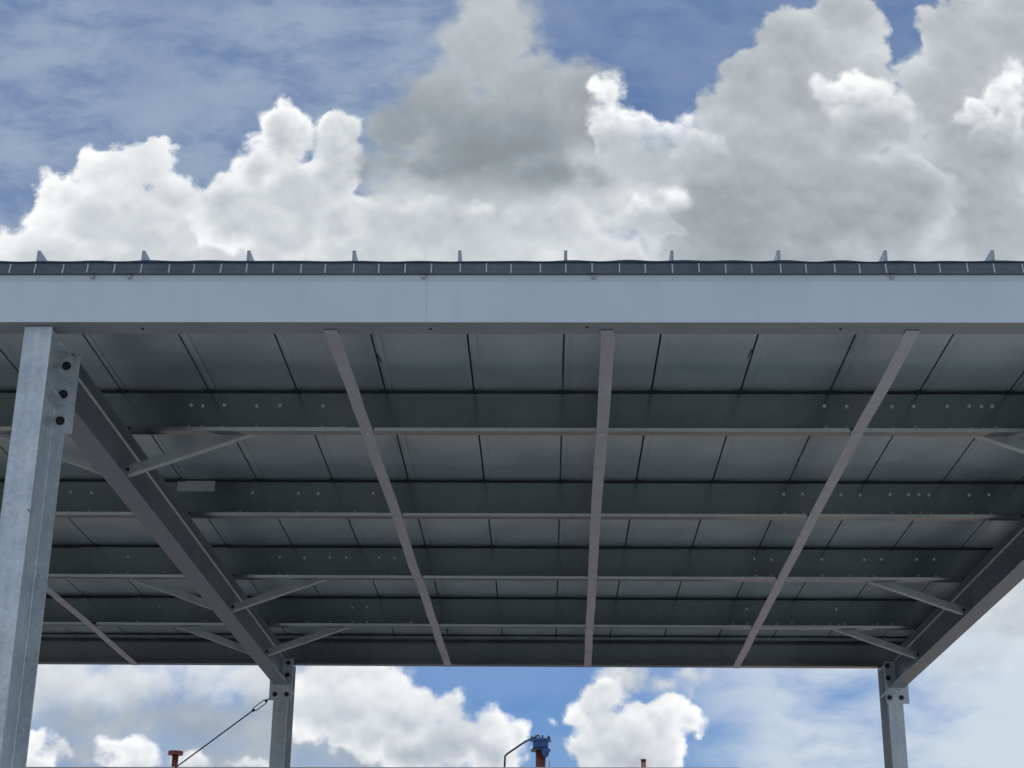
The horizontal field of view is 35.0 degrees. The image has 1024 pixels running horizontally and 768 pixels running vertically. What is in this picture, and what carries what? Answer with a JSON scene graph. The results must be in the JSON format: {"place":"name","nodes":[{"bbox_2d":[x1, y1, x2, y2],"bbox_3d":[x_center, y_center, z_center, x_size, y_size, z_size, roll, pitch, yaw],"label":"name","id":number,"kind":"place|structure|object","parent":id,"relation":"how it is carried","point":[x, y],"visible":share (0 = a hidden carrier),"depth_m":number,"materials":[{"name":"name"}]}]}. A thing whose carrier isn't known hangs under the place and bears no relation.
{"place":"outdoors","nodes":[
{"label":"outdoors","id":0,"kind":"place"},
{"bbox_2d":[26,767,737,767],"bbox_3d":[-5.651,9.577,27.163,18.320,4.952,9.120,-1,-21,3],"label":"building","id":1,"kind":"structure","parent":0,"point":[386,767],"depth_m":23.58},
{"bbox_2d":[168,750,182,766],"bbox_3d":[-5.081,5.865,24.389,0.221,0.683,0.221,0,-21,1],"label":"vent pipe","id":2,"kind":"object","parent":1,"relation":"on","point":[175,754],"visible":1,"depth_m":24.43,"materials":[{"name":"red metal"}]},
{"bbox_2d":[504,734,550,766],"bbox_3d":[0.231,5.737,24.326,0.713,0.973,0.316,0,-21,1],"label":"valve pipe","id":3,"kind":"object","parent":1,"relation":"on","point":[541,749],"visible":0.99,"depth_m":24.33,"materials":[{"name":"blue metal"}]},
{"bbox_2d":[641,759,645,766],"bbox_3d":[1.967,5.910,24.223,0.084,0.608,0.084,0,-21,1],"label":"plain vent pipe","id":4,"kind":"object","parent":1,"relation":"on","point":[643,762],"visible":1,"depth_m":24.29,"materials":[{"name":"red metal"}]},
{"bbox_2d":[0,0,1023,767],"label":"sky","id":5,"kind":"structure","parent":0,"point":[169,130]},
{"bbox_3d":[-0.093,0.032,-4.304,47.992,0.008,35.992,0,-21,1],"label":"concrete yard","id":6,"kind":"structure","parent":0,"visible":0},
{"bbox_2d":[0,250,1023,767],"bbox_3d":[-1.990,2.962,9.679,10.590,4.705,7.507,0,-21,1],"label":"steel canopy","id":7,"kind":"object","parent":6,"relation":"on","point":[276,472],"visible":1,"depth_m":9.15,"materials":[{"name":"metal"}]}
]}

